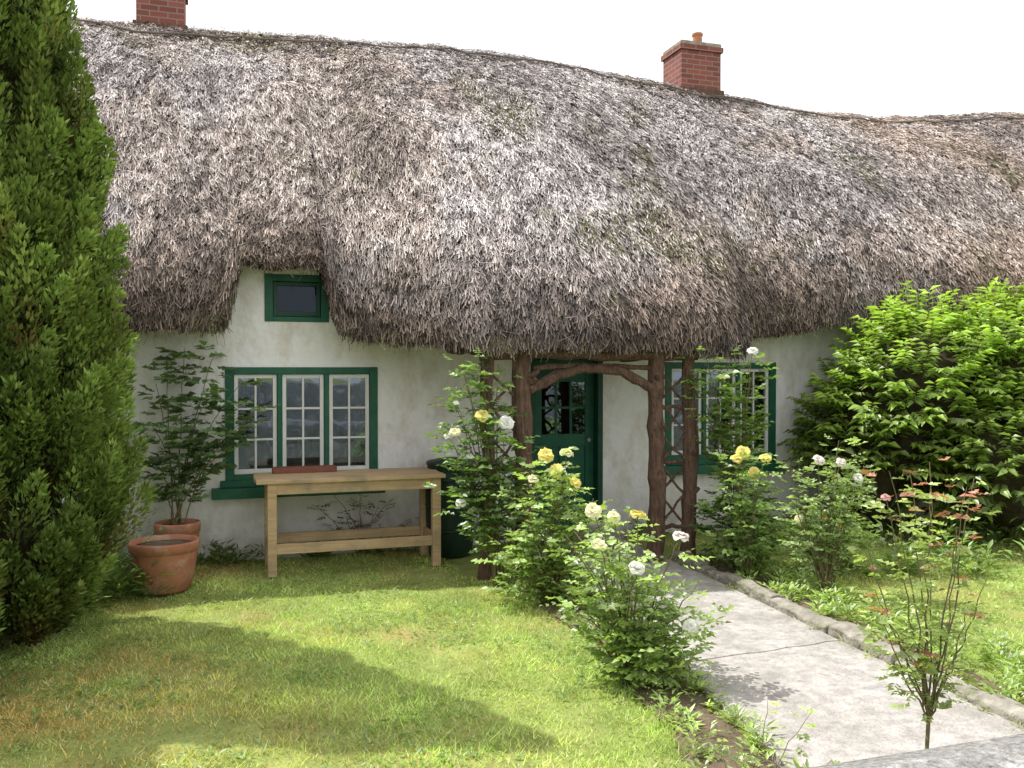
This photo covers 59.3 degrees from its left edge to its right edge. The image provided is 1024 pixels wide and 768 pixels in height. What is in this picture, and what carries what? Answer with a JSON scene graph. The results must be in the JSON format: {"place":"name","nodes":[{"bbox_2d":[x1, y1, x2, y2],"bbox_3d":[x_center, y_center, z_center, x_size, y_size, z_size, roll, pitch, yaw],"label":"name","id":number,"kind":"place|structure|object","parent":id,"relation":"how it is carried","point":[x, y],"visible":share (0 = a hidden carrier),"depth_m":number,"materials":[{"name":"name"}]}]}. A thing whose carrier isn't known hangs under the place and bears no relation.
{"place":"outdoors","nodes":[
{"label":"outdoors","id":0,"kind":"place"},
{"bbox_2d":[0,517,1023,767],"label":"ground","id":1,"kind":"structure","parent":0,"point":[466,567],"depth_m":5.56,"materials":[{"name":"green plant"}]},
{"bbox_2d":[0,420,7,633],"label":"cypress tree","id":2,"kind":"object","parent":1,"relation":"on","point":[2,570],"visible":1,"depth_m":5.06,"materials":[{"name":"green plant"}]},
{"bbox_2d":[0,0,157,648],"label":"cypress tree","id":3,"kind":"object","parent":1,"relation":"on","point":[65,391],"visible":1,"depth_m":5.84,"materials":[{"name":"green plant"}]},
{"bbox_2d":[88,535,176,613],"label":"fern clump","id":4,"kind":"object","parent":1,"relation":"on","point":[122,576],"visible":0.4,"depth_m":7.27,"materials":[{"name":"green plant"}]},
{"bbox_2d":[102,496,199,581],"bbox_3d":[-3.254,1.362,7.742,1.156,0.734,0.894,0,1,23],"label":"potted bedding","id":5,"kind":"object","parent":1,"relation":"on","point":[139,535],"visible":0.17,"depth_m":7.86,"materials":[{"name":"green plant"}]},
{"bbox_2d":[127,534,199,595],"bbox_3d":[-2.925,1.523,7.570,0.572,0.420,0.572,0,1,-18],"label":"terracotta pot","id":6,"kind":"object","parent":1,"relation":"on","point":[175,554],"visible":0.95,"depth_m":7.38,"materials":[{"name":"ceramic"}]},
{"bbox_2d":[154,518,200,553],"bbox_3d":[-3.040,1.488,8.184,0.403,0.470,0.403,0,1,-18],"label":"terracotta pot","id":7,"kind":"object","parent":1,"relation":"on","point":[191,526],"visible":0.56,"depth_m":8.06,"materials":[{"name":"ceramic"}]},
{"bbox_2d":[127,340,279,524],"bbox_3d":[-2.883,0.439,8.398,1.407,1.686,0.811,0,1,-18],"label":"climbing plant","id":8,"kind":"object","parent":7,"relation":"in","point":[196,452],"visible":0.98,"depth_m":8.27,"materials":[{"name":"green plant"}]},
{"bbox_2d":[253,467,445,577],"bbox_3d":[-1.543,1.282,8.525,1.734,0.871,0.664,0,1,-18],"label":"wooden table","id":9,"kind":"object","parent":1,"relation":"on","point":[353,480],"visible":0.99,"depth_m":8.37,"materials":[{"name":"brown wood"}]},
{"bbox_2d":[272,465,336,473],"bbox_3d":[-1.990,0.817,8.630,0.600,0.052,0.140,0,1,-18],"label":"seed box","id":10,"kind":"object","parent":9,"relation":"on","point":[304,469],"visible":1,"depth_m":8.58,"materials":[{"name":"brown wood"}]},
{"bbox_2d":[307,492,416,554],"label":"dry wall shrub","id":11,"kind":"object","parent":1,"relation":"on","point":[367,525],"visible":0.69,"depth_m":9.02,"materials":[{"name":"green plant"}]},
{"bbox_2d":[425,457,475,557],"bbox_3d":[-0.621,1.222,9.050,0.526,0.975,0.526,0,1,-18],"label":"water butt","id":12,"kind":"object","parent":1,"relation":"on","point":[455,544],"visible":0.44,"depth_m":8.83,"materials":[{"name":"plastic"}]},
{"bbox_2d":[106,505,833,568],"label":"wall foot weeds","id":13,"kind":"object","parent":1,"relation":"on","point":[224,557],"depth_m":8.66,"materials":[{"name":"green plant"}]},
{"bbox_2d":[422,347,546,585],"bbox_3d":[-0.215,0.707,7.733,1.115,2.049,0.960,0,1,-18],"label":"climbing rose","id":14,"kind":"object","parent":1,"relation":"on","point":[491,526],"visible":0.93,"depth_m":7.68,"materials":[{"name":"plant"}]},
{"bbox_2d":[53,0,1023,580],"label":"thatched cottage","id":15,"kind":"structure","parent":1,"relation":"on","point":[339,246],"depth_m":9.57,"materials":[{"name":"plant"}]},
{"bbox_2d":[264,273,328,321],"bbox_3d":[-2.153,-0.855,9.001,0.625,0.470,0.105,0,1,-18],"label":"attic window frame","id":16,"kind":"structure","parent":15,"relation":"in","point":[269,279],"depth_m":8.94,"materials":[{"name":"green paint"}]},
{"bbox_2d":[277,286,315,311],"bbox_3d":[-2.155,-0.845,9.007,0.389,0.274,0.004,0,1,-18],"label":"attic window glass","id":17,"kind":"structure","parent":15,"relation":"in","point":[289,298],"depth_m":9.00,"materials":[{"name":"grey glass"}]},
{"bbox_2d":[225,367,377,480],"bbox_3d":[-2.098,0.385,9.038,1.490,1.110,0.105,0,1,-18],"label":"triple window frame","id":18,"kind":"structure","parent":15,"relation":"in","point":[372,371],"depth_m":9.02,"materials":[{"name":"green paint"}]},
{"bbox_2d":[531,358,602,528],"bbox_3d":[0.581,0.675,9.953,0.850,2.040,0.170,0,1,-18],"label":"front door","id":19,"kind":"structure","parent":15,"relation":"in","point":[589,455],"depth_m":10.00,"materials":[{"name":"green paint"}]},
{"bbox_2d":[665,362,775,459],"bbox_3d":[2.424,0.307,10.506,1.460,1.120,0.105,0,1,-18],"label":"side window frame","id":20,"kind":"structure","parent":15,"relation":"in","point":[668,365],"depth_m":10.44,"materials":[{"name":"green paint"}]},
{"bbox_2d":[527,565,779,767],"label":"flower bed","id":21,"kind":"object","parent":1,"relation":"on","point":[685,700],"visible":0.29,"depth_m":4.64,"materials":[{"name":"soil"}]},
{"bbox_2d":[471,444,628,604],"bbox_3d":[0.298,1.107,7.051,1.241,1.280,0.917,0,1,-18],"label":"rose bush","id":22,"kind":"object","parent":21,"relation":"on","point":[551,567],"visible":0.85,"depth_m":7.01,"materials":[{"name":"green plant"}]},
{"bbox_2d":[540,501,734,687],"bbox_3d":[0.708,1.236,5.371,1.179,1.076,0.881,1,1,41],"label":"rose bush","id":23,"kind":"object","parent":21,"relation":"on","point":[634,643],"visible":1,"depth_m":5.23,"materials":[{"name":"green plant"}]},
{"bbox_2d":[526,566,809,767],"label":"bed weeds","id":24,"kind":"object","parent":21,"relation":"on","point":[696,724],"visible":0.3,"depth_m":4.65,"materials":[{"name":"green plant"}]},
{"bbox_2d":[702,699,839,767],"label":"rose shrub","id":25,"kind":"object","parent":1,"relation":"on","point":[749,758],"visible":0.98,"depth_m":3.65,"materials":[{"name":"green plant"}]},
{"bbox_2d":[769,434,882,597],"bbox_3d":[2.595,1.068,7.344,0.964,1.341,0.715,0,1,16],"label":"rose bush","id":26,"kind":"object","parent":1,"relation":"on","point":[831,538],"visible":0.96,"depth_m":7.29,"materials":[{"name":"green plant"}]},
{"bbox_2d":[777,498,885,571],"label":"garden shrub","id":27,"kind":"object","parent":1,"relation":"on","point":[880,539],"visible":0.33,"depth_m":8.11,"materials":[{"name":"green plant"}]},
{"bbox_2d":[671,551,1023,726],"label":"path kerb","id":28,"kind":"structure","parent":1,"relation":"on","point":[1003,706],"depth_m":6.11,"materials":[{"name":"stone"}]},
{"bbox_2d":[696,553,1023,702],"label":"flower bed","id":29,"kind":"object","parent":1,"relation":"on","point":[723,568],"visible":0.2,"depth_m":6.61,"materials":[{"name":"soil"}]},
{"bbox_2d":[673,345,779,548],"bbox_3d":[2.018,0.674,8.414,1.017,2.093,0.732,0,1,-18],"label":"climbing rose","id":30,"kind":"object","parent":29,"relation":"on","point":[728,431],"visible":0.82,"depth_m":8.41,"materials":[{"name":"plant"}]},
{"bbox_2d":[685,473,795,566],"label":"garden shrub","id":31,"kind":"object","parent":29,"relation":"on","point":[706,508],"visible":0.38,"depth_m":8.32,"materials":[{"name":"green plant"}]},
{"bbox_2d":[696,445,795,578],"bbox_3d":[2.115,1.130,7.860,0.966,1.202,0.772,0,1,-18],"label":"rose bush","id":32,"kind":"object","parent":29,"relation":"on","point":[747,548],"visible":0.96,"depth_m":7.80,"materials":[{"name":"green plant"}]},
{"bbox_2d":[699,542,1023,704],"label":"bed plants","id":33,"kind":"object","parent":29,"relation":"on","point":[1013,658],"visible":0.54,"depth_m":6.44,"materials":[{"name":"green plant"}]},
{"bbox_2d":[776,277,1023,545],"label":"laurel hedge","id":34,"kind":"object","parent":1,"relation":"on","point":[952,387],"visible":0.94,"depth_m":9.53,"materials":[{"name":"green plant"}]},
{"bbox_2d":[789,517,1023,579],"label":"border plants","id":35,"kind":"object","parent":1,"relation":"on","point":[909,550],"visible":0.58,"depth_m":8.26,"materials":[{"name":"green plant"}]},
{"bbox_2d":[810,733,1023,767],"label":"masonry","id":36,"kind":"object","parent":1,"relation":"on","point":[1004,752],"visible":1,"depth_m":2.18,"materials":[{"name":"concrete"}]},
{"bbox_2d":[846,457,1013,748],"bbox_3d":[1.584,1.063,3.524,0.630,1.529,0.449,0,1,-18],"label":"rose shrub","id":37,"kind":"object","parent":1,"relation":"on","point":[923,665],"visible":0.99,"depth_m":3.46,"materials":[{"name":"green plant"}]},
{"bbox_2d":[66,0,1023,117],"label":"sky","id":38,"kind":"structure","parent":0,"point":[874,58],"materials":[{"name":"white"}]},
{"bbox_2d":[586,510,615,553],"bbox_3d":[0.893,1.464,8.989,0.312,0.423,0.312,0,1,-18],"label":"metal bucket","id":39,"kind":"object","parent":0,"point":[595,525],"visible":0.09,"depth_m":8.89,"materials":[{"name":"metal"}]},
{"bbox_2d":[534,539,1023,767],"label":"garden path","id":40,"kind":"structure","parent":0,"point":[760,654],"depth_m":5.13,"materials":[{"name":"concrete"}]},
{"bbox_2d":[558,559,1023,748],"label":"path edge grass","id":41,"kind":"structure","parent":40,"relation":"on","point":[732,716],"depth_m":4.84,"materials":[{"name":"green plant"}]}
]}

